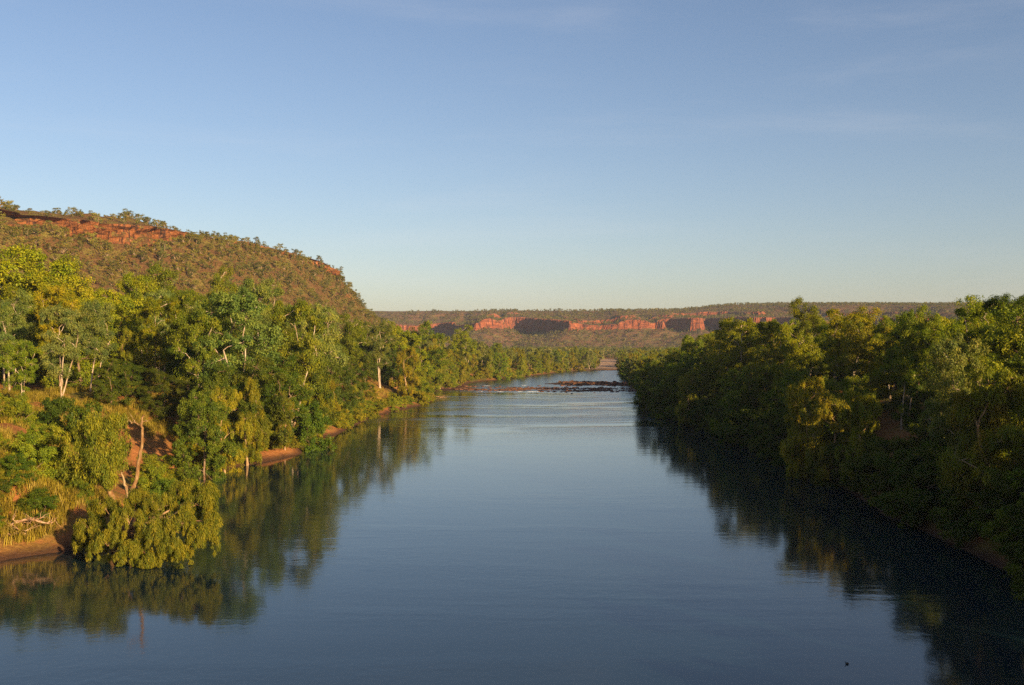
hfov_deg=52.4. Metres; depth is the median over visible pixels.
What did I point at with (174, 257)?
scrub tree
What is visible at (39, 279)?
shade tree
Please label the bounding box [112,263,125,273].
scrub tree
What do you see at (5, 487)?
bush
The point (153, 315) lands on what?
gum tree
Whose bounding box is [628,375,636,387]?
bush
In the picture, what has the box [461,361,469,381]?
weeping tree
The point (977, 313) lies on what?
gum tree
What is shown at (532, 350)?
gum tree
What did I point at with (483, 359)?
shade tree
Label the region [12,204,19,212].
scrub tree
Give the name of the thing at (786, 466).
bush
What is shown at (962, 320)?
shade tree
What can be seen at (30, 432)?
bush
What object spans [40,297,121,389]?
shade tree
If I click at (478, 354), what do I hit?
weeping tree
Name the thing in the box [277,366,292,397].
shade tree
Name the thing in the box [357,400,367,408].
bush
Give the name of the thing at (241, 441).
bush
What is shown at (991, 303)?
gum tree
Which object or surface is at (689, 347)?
gum tree
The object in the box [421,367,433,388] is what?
shade tree
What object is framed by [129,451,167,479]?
bush
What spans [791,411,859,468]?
bush
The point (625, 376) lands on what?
shade tree
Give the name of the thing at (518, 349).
weeping tree
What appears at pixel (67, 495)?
grass
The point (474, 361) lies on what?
weeping tree
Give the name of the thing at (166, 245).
scrub tree
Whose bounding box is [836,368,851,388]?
shade tree
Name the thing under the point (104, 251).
scrub tree
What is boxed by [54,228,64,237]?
scrub tree
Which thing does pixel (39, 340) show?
gum tree
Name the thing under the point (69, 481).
bush
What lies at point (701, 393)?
weeping tree
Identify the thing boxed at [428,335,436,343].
weeping tree
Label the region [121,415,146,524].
dead tree
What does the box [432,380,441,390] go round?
bush
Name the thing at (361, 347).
shade tree
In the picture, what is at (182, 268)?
scrub tree
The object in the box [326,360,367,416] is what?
shade tree
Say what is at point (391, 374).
shade tree
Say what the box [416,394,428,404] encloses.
bush
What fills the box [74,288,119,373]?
shade tree
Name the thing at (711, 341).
gum tree
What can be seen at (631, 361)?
gum tree
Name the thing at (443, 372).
weeping tree
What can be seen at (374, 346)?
gum tree
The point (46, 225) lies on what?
scrub tree
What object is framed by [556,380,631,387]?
shoal gravel
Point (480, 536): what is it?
river
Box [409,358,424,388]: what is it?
weeping tree
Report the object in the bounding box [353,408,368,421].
bush
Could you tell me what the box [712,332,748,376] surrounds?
shade tree
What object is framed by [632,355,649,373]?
shade tree
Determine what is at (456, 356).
weeping tree
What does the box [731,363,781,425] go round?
shade tree
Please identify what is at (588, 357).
gum tree
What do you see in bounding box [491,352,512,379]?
shade tree
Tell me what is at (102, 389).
shade tree
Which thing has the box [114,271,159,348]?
gum tree
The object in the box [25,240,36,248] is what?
scrub tree
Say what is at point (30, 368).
gum tree
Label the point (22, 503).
bush
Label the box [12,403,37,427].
bush
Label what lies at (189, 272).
scrub tree
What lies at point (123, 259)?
scrub tree
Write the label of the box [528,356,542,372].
shade tree
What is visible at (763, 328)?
gum tree
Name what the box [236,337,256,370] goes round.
shade tree
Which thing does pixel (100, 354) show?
gum tree
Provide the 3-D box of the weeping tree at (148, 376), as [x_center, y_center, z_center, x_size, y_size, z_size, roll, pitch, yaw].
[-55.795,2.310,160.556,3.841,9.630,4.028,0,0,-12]
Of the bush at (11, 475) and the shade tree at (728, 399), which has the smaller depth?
the bush at (11, 475)
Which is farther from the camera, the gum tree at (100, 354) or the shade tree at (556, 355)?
the shade tree at (556, 355)
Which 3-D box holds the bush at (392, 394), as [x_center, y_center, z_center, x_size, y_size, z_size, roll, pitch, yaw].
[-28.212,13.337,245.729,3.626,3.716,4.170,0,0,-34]
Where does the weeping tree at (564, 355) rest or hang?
on the ground at (59, 540)
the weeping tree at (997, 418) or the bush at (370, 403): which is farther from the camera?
the bush at (370, 403)
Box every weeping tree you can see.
[53,410,134,508]
[110,325,143,388]
[138,331,160,382]
[203,386,253,472]
[217,329,239,371]
[232,377,271,465]
[275,397,294,449]
[289,370,335,437]
[327,375,340,412]
[389,347,422,396]
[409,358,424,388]
[421,345,443,385]
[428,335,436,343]
[435,356,449,388]
[440,336,451,350]
[444,349,456,373]
[447,355,456,377]
[451,353,459,368]
[458,361,466,383]
[461,352,471,371]
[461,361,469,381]
[469,353,477,373]
[475,350,482,367]
[484,354,494,376]
[502,357,511,377]
[508,348,515,367]
[515,347,520,363]
[516,353,526,370]
[517,357,525,376]
[528,353,533,368]
[543,353,551,372]
[548,353,554,370]
[560,352,568,369]
[567,351,577,369]
[570,348,578,362]
[595,349,601,366]
[627,353,633,371]
[633,352,641,364]
[634,360,645,379]
[664,353,679,363]
[674,371,699,425]
[684,364,709,396]
[779,375,832,478]
[799,391,856,483]
[834,386,882,493]
[934,388,1011,518]
[936,362,1023,495]
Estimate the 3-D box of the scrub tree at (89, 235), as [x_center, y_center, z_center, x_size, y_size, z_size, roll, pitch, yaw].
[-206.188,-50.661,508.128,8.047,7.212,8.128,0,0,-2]
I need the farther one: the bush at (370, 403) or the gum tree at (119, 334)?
the bush at (370, 403)
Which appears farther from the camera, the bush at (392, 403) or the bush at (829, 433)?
the bush at (392, 403)
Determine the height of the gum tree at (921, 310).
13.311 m
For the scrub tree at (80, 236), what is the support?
on the hill
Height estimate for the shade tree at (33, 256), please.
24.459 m
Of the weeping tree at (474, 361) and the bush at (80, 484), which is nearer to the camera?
the bush at (80, 484)
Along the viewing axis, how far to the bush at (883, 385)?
155.59 m
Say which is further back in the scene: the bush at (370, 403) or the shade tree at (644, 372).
the shade tree at (644, 372)
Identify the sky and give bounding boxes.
[0,0,1023,310]
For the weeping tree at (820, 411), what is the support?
on the ground at (59, 540)
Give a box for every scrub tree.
[0,219,7,228]
[5,226,21,236]
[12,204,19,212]
[13,236,28,247]
[20,240,30,248]
[22,228,29,236]
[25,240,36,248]
[29,224,42,235]
[29,236,43,244]
[41,220,52,230]
[45,243,54,252]
[46,225,58,234]
[49,252,61,260]
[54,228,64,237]
[54,242,73,253]
[62,230,69,238]
[62,237,72,245]
[66,246,79,257]
[67,206,76,213]
[68,234,78,242]
[75,270,86,280]
[76,233,86,241]
[77,242,84,250]
[83,232,97,240]
[91,236,100,242]
[97,278,107,285]
[98,240,108,250]
[100,249,112,257]
[103,241,112,252]
[105,267,116,277]
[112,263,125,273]
[115,256,128,264]
[117,253,124,261]
[129,249,140,257]
[139,251,147,261]
[151,244,159,252]
[156,252,165,260]
[157,247,169,258]
[160,241,171,250]
[171,252,178,260]
[171,263,183,272]
[178,255,192,264]
[178,278,186,287]
[187,269,193,277]
[190,280,199,290]
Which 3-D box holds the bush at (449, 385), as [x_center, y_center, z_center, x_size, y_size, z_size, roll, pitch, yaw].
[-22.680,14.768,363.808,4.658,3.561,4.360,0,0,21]
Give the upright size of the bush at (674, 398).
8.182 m
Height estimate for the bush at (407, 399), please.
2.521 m
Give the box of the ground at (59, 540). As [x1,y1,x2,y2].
[0,355,1023,571]
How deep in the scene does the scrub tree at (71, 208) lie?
524.79 m
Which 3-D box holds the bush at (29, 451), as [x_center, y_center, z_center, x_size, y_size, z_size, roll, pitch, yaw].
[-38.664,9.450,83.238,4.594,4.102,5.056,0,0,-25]
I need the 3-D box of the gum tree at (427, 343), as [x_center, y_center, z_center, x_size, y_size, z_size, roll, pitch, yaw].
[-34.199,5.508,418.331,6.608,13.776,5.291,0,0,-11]
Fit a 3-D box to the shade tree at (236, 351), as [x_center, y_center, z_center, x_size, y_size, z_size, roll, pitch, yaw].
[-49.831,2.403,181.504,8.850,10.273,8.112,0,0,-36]
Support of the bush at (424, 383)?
on the ground at (59, 540)
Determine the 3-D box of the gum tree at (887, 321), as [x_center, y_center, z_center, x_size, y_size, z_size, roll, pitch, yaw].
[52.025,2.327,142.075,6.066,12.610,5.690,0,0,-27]
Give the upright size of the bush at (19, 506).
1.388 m
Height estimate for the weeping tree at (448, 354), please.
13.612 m
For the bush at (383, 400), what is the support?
on the ground at (59, 540)
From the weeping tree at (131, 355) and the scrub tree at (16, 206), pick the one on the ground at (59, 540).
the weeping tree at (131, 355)
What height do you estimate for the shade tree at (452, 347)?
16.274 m
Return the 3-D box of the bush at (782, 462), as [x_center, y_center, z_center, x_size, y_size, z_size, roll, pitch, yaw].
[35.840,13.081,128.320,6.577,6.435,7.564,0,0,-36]
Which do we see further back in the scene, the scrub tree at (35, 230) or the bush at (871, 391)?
the scrub tree at (35, 230)
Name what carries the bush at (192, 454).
on the ground at (59, 540)
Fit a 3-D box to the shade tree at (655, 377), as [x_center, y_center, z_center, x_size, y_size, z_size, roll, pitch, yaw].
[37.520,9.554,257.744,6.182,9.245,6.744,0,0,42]
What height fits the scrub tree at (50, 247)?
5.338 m
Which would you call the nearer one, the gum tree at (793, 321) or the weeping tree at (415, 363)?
the gum tree at (793, 321)
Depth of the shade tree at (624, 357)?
454.73 m
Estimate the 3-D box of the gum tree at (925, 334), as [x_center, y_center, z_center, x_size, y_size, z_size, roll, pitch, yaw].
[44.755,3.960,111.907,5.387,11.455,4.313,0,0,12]
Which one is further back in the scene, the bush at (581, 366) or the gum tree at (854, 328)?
the bush at (581, 366)
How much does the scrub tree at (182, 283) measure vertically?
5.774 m
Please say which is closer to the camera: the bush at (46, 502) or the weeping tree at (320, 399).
the bush at (46, 502)
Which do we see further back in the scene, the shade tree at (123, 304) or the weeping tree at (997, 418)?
the shade tree at (123, 304)
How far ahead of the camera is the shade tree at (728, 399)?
163.25 m
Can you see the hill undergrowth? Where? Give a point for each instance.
(260, 281)
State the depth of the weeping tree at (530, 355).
543.02 m
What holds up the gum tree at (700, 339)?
on the ground at (59, 540)
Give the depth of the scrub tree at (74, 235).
499.71 m
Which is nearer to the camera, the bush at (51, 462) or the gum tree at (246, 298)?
the bush at (51, 462)
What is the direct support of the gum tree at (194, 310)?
on the ground at (59, 540)
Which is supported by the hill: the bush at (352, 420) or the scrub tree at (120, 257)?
the scrub tree at (120, 257)
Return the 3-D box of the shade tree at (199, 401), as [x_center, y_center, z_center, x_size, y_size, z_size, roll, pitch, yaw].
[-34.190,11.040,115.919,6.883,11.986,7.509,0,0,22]
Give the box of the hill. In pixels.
[0,207,378,338]
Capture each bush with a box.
[0,392,16,421]
[0,435,10,450]
[0,454,16,474]
[0,462,25,487]
[0,479,17,498]
[0,508,13,530]
[2,453,36,483]
[3,392,44,429]
[5,436,58,480]
[7,444,38,465]
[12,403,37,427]
[15,497,33,512]
[16,422,62,452]
[16,491,47,518]
[20,486,62,526]
[23,421,70,459]
[34,395,80,438]
[38,453,74,482]
[60,397,111,452]
[61,477,86,489]
[62,480,94,504]
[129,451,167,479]
[129,458,169,486]
[130,464,168,495]
[147,478,185,506]
[158,462,175,480]
[160,451,190,479]
[167,448,198,466]
[185,442,207,469]
[186,478,201,491]
[237,438,261,461]
[263,429,281,450]
[289,399,336,451]
[289,435,299,448]
[329,408,346,427]
[340,410,350,428]
[344,413,357,426]
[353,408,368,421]
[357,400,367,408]
[363,407,376,417]
[365,388,380,400]
[365,391,372,399]
[365,400,376,407]
[365,409,374,418]
[373,401,386,410]
[373,409,379,416]
[375,399,388,408]
[386,397,399,411]
[388,392,399,403]
[395,396,406,407]
[403,396,411,403]
[409,380,433,398]
[412,391,428,404]
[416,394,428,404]
[426,393,436,400]
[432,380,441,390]
[441,380,453,387]
[470,366,485,379]
[479,367,492,378]
[503,367,516,377]
[514,369,523,377]
[520,363,529,375]
[551,362,564,372]
[562,363,571,370]
[575,363,585,370]
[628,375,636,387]
[638,379,659,408]
[668,385,707,419]
[669,402,681,421]
[680,392,713,427]
[764,411,803,460]
[769,426,813,466]
[784,423,827,468]
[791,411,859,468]
[804,439,848,486]
[816,420,876,468]
[828,361,844,382]
[842,380,876,394]
[855,396,889,418]
[862,369,906,394]
[903,389,982,448]
[928,459,992,512]
[950,471,1023,549]
[979,468,1023,540]
[979,492,1023,546]
[1001,526,1023,599]
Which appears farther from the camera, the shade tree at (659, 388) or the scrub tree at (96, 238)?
the scrub tree at (96, 238)
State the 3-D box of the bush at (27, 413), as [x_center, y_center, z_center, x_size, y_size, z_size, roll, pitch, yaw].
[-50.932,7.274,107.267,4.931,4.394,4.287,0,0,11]
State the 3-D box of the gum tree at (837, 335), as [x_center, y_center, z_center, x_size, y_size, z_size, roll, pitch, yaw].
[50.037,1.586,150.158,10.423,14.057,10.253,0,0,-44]
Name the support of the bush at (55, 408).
on the ground at (59, 540)
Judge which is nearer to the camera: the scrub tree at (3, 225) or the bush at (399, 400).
the bush at (399, 400)
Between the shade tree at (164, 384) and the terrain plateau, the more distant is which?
the terrain plateau
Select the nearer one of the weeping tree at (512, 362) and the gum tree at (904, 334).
the gum tree at (904, 334)
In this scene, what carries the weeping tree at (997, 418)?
on the ground at (59, 540)
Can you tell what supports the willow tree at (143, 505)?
on the ground at (59, 540)
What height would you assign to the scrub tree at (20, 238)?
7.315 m
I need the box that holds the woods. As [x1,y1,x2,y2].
[446,345,680,364]
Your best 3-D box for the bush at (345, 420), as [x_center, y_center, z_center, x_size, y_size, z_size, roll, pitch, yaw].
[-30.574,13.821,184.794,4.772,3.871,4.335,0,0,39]
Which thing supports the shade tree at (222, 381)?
on the ground at (59, 540)
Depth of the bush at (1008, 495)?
73.66 m
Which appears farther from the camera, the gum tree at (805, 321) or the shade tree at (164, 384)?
the gum tree at (805, 321)
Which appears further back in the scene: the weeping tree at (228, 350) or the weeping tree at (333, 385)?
the weeping tree at (333, 385)
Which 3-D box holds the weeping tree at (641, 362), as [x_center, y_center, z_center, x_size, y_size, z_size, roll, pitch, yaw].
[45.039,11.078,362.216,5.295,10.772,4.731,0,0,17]
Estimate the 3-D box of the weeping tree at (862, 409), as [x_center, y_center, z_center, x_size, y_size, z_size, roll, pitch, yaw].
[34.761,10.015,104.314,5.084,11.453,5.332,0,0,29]
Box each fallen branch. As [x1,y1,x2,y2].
[7,523,39,538]
[8,509,56,526]
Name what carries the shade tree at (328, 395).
on the ground at (59, 540)
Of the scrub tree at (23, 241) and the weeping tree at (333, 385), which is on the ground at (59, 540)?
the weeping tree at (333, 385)
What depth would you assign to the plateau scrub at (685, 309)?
1578.58 m
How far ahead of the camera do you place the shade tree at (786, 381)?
139.97 m
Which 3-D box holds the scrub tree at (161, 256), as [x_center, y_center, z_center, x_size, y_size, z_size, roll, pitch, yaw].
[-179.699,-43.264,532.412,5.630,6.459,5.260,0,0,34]
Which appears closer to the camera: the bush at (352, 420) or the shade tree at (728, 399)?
the shade tree at (728, 399)
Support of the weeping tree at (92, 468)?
on the ground at (59, 540)
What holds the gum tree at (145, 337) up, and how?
on the ground at (59, 540)
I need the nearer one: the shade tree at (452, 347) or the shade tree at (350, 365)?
the shade tree at (350, 365)
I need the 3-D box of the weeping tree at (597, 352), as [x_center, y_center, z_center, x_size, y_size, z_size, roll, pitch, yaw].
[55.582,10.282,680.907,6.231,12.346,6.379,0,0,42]
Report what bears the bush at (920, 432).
on the ground at (59, 540)
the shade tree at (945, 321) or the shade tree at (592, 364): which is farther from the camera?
the shade tree at (592, 364)
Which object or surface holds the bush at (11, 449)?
on the ground at (59, 540)
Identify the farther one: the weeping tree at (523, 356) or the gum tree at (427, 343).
the weeping tree at (523, 356)
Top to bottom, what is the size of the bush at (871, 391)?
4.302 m
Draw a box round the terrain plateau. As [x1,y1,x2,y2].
[373,304,969,347]
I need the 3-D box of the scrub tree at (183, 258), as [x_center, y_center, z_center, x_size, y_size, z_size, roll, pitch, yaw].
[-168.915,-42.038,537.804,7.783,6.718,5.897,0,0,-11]
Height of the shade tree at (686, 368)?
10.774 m
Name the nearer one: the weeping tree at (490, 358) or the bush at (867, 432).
the bush at (867, 432)
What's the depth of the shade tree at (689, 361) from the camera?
239.73 m
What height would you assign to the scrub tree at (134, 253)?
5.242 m
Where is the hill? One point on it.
(118, 233)
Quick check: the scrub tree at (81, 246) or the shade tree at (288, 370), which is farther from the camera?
the scrub tree at (81, 246)
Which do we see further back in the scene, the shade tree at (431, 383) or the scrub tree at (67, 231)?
the scrub tree at (67, 231)
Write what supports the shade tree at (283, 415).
on the ground at (59, 540)
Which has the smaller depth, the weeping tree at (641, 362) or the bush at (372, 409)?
the bush at (372, 409)
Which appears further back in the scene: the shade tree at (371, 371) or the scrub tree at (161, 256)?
the scrub tree at (161, 256)
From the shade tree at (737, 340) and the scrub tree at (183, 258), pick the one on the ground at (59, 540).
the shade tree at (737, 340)
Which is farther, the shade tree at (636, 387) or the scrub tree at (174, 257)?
the scrub tree at (174, 257)
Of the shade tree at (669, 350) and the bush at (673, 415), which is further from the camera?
the shade tree at (669, 350)
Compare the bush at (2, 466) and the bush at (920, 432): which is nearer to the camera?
the bush at (2, 466)
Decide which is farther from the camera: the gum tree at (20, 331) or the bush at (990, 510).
the gum tree at (20, 331)
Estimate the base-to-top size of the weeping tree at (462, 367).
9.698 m
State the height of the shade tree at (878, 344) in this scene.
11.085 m
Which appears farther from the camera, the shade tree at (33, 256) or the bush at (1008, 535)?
the shade tree at (33, 256)
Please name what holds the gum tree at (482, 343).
on the ground at (59, 540)
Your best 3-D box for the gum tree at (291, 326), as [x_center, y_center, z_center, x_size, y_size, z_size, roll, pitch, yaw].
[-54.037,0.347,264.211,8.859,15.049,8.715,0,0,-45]
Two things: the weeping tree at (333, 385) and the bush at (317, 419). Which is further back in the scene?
the weeping tree at (333, 385)
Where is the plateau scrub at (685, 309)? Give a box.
[376,301,1010,347]
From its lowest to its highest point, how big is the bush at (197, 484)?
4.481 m
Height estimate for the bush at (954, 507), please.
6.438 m
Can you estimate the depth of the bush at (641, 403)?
242.54 m
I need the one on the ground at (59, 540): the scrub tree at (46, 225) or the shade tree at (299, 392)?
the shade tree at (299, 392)
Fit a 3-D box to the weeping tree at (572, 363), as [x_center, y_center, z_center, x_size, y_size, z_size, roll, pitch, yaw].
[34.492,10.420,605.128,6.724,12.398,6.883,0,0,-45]
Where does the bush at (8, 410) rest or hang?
on the ground at (59, 540)
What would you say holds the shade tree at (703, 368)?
on the ground at (59, 540)
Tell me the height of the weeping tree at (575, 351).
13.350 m
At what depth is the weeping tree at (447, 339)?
497.83 m
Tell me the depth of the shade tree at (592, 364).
644.23 m
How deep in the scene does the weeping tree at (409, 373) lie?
261.87 m
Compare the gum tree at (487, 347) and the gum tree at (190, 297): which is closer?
the gum tree at (190, 297)
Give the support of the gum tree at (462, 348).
on the ground at (59, 540)
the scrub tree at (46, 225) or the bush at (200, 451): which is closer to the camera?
the bush at (200, 451)
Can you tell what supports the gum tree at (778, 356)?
on the ground at (59, 540)
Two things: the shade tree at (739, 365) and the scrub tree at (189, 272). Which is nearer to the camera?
the shade tree at (739, 365)
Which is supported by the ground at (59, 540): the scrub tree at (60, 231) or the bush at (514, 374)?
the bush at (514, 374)
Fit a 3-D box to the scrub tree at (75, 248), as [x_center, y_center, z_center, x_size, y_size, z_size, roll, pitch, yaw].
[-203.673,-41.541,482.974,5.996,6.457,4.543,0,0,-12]
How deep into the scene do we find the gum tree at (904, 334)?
116.58 m
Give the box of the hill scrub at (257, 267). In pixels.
[0,208,386,336]
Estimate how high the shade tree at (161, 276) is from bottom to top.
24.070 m
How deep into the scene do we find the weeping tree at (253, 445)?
129.72 m
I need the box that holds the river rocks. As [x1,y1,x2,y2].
[442,385,636,393]
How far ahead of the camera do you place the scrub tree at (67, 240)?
491.18 m
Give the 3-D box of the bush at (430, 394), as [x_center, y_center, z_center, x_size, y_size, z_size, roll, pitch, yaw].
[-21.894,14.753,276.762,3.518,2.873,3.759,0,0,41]
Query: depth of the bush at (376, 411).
219.43 m
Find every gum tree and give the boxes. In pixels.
[0,287,37,389]
[0,296,37,386]
[0,338,42,395]
[2,284,29,388]
[24,306,39,383]
[32,282,88,386]
[34,297,80,362]
[37,304,84,398]
[72,299,117,391]
[112,305,135,357]
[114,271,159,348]
[128,295,158,365]
[135,296,186,390]
[140,289,175,373]
[165,305,225,419]
[167,288,210,387]
[172,303,220,361]
[192,287,287,410]
[204,263,244,362]
[230,277,290,349]
[267,299,330,426]
[289,318,302,334]
[296,302,348,379]
[333,312,368,366]
[361,319,398,387]
[383,332,399,353]
[423,339,433,347]
[450,324,477,360]
[476,341,486,360]
[477,344,485,356]
[482,345,489,355]
[493,343,503,353]
[506,348,514,360]
[527,347,535,354]
[585,350,594,368]
[629,358,637,378]
[681,337,697,359]
[697,334,711,356]
[704,334,714,359]
[705,317,762,383]
[705,335,732,391]
[744,345,788,408]
[749,318,789,367]
[764,325,789,364]
[769,323,825,404]
[775,318,799,345]
[786,295,829,375]
[811,319,845,386]
[823,305,886,375]
[827,317,878,386]
[872,314,907,400]
[872,319,929,429]
[897,308,926,397]
[904,327,951,396]
[914,302,950,373]
[918,331,991,504]
[939,294,1013,383]
[977,293,1023,417]
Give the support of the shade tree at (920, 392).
on the ground at (59, 540)
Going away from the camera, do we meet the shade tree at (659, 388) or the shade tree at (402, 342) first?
the shade tree at (659, 388)
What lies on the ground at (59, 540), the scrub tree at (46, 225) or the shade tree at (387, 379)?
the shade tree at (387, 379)
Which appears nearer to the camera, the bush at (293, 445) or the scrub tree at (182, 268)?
the bush at (293, 445)
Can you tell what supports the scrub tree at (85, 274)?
on the hill
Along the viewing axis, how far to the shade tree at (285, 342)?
215.22 m
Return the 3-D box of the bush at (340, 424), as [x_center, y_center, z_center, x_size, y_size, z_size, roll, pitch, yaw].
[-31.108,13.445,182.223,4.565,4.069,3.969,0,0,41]
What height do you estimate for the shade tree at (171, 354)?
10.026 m
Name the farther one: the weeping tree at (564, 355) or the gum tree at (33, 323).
the weeping tree at (564, 355)
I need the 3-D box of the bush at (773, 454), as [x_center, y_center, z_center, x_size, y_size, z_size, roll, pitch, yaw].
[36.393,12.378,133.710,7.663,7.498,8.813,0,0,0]
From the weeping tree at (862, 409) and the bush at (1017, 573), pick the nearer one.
the bush at (1017, 573)
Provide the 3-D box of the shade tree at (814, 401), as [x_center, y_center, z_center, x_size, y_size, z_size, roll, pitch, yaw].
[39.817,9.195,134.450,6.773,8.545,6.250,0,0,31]
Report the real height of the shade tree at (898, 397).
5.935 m
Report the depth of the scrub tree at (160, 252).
535.98 m
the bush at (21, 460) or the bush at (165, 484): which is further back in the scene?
the bush at (165, 484)
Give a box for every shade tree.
[0,243,80,381]
[0,253,94,383]
[35,274,125,382]
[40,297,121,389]
[64,286,167,384]
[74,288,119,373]
[91,357,134,406]
[112,360,150,398]
[127,260,188,374]
[136,366,188,421]
[154,338,209,398]
[167,375,206,436]
[170,388,238,481]
[193,360,262,459]
[207,329,244,379]
[227,354,294,448]
[233,352,272,406]
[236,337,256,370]
[238,351,317,445]
[271,349,343,425]
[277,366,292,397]
[280,331,304,363]
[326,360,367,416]
[333,353,358,392]
[353,349,378,388]
[356,343,372,371]
[376,319,428,388]
[377,349,406,388]
[381,352,398,381]
[398,321,448,387]
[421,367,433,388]
[443,359,461,387]
[448,335,471,364]
[475,354,487,372]
[486,353,502,371]
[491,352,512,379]
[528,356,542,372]
[552,350,561,362]
[578,347,592,366]
[584,353,596,368]
[614,350,624,365]
[619,356,628,377]
[620,358,633,381]
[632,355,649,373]
[632,362,659,403]
[634,360,666,408]
[649,361,689,418]
[651,363,664,382]
[665,346,677,353]
[670,363,706,408]
[674,334,704,362]
[677,352,697,380]
[686,359,724,408]
[709,366,768,437]
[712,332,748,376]
[717,326,780,389]
[720,361,760,407]
[726,336,746,366]
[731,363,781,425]
[763,367,815,439]
[796,366,819,408]
[798,377,872,452]
[800,386,842,418]
[802,327,844,384]
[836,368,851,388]
[840,374,873,431]
[844,321,894,390]
[856,324,924,411]
[889,372,924,421]
[892,375,943,447]
[916,314,972,387]
[932,313,992,387]
[941,379,986,454]
[956,300,1023,470]
[958,317,1022,385]
[1010,397,1023,424]
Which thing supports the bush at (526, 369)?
on the ground at (59, 540)
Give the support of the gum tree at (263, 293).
on the ground at (59, 540)
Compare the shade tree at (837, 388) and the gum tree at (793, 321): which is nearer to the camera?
the shade tree at (837, 388)
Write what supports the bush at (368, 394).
on the ground at (59, 540)
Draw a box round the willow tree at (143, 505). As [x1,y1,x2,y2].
[71,478,223,568]
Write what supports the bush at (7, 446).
on the ground at (59, 540)
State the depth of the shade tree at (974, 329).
120.68 m
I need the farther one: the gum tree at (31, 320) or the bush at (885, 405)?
the gum tree at (31, 320)
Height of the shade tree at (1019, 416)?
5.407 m
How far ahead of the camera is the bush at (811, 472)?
112.28 m
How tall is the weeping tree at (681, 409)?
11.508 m
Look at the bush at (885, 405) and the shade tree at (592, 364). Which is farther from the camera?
the shade tree at (592, 364)
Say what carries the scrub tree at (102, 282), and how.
on the hill
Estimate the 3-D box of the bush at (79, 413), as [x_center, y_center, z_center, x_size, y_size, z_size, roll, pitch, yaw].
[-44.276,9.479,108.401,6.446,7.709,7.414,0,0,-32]
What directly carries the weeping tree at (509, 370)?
on the ground at (59, 540)
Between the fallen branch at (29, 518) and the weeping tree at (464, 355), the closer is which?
the fallen branch at (29, 518)
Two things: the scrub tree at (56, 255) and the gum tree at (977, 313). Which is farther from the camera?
the scrub tree at (56, 255)
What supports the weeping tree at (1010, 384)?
on the ground at (59, 540)
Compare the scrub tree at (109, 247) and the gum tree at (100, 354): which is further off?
the scrub tree at (109, 247)
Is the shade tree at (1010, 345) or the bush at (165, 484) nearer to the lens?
the shade tree at (1010, 345)
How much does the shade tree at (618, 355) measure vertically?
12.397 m
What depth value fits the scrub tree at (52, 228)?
491.23 m
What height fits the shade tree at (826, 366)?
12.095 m
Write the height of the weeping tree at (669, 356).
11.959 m
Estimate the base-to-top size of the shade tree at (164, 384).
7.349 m
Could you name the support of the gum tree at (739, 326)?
on the ground at (59, 540)
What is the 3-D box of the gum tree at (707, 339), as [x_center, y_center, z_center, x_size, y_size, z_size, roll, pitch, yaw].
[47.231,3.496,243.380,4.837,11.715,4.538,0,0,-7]
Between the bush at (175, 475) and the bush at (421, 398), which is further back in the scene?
the bush at (421, 398)
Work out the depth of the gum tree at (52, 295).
141.61 m
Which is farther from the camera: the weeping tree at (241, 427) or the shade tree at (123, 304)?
the shade tree at (123, 304)
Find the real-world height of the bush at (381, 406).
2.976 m
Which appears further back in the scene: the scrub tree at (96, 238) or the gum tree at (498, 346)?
the gum tree at (498, 346)
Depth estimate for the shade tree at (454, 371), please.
367.61 m
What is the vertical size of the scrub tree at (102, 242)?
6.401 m
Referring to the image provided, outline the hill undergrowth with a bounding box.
[0,223,380,333]
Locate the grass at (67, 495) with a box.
[0,372,389,545]
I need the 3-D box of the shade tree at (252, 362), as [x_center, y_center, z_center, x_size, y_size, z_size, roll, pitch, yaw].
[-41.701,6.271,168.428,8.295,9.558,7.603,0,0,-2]
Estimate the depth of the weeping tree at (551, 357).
562.71 m
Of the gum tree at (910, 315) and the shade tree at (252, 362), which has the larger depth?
the shade tree at (252, 362)
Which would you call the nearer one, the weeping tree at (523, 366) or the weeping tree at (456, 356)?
the weeping tree at (456, 356)
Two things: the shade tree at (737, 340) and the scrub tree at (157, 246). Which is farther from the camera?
the scrub tree at (157, 246)
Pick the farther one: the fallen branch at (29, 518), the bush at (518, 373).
the bush at (518, 373)
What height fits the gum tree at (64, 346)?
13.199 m
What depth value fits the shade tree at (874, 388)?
157.97 m
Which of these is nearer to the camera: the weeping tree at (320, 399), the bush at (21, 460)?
the bush at (21, 460)
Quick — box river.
[0,370,1023,684]
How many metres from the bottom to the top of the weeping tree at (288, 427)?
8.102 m
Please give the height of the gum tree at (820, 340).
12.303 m
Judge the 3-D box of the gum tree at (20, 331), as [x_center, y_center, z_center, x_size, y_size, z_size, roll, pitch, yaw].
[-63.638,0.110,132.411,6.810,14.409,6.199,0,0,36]
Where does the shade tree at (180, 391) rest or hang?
on the ground at (59, 540)
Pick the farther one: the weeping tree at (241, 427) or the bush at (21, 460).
the weeping tree at (241, 427)
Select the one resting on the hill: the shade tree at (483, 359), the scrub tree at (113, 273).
the scrub tree at (113, 273)
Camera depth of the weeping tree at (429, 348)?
343.88 m
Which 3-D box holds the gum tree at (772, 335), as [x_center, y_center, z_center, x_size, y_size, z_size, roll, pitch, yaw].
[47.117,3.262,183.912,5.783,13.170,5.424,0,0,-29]
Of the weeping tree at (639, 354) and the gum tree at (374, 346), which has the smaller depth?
the gum tree at (374, 346)
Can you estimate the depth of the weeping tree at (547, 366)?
539.64 m
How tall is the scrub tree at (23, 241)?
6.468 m
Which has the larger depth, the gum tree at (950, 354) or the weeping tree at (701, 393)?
the weeping tree at (701, 393)
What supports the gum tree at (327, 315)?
on the ground at (59, 540)
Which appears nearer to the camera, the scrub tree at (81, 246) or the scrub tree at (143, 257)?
the scrub tree at (81, 246)
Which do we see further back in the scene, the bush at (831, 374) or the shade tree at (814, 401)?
the bush at (831, 374)

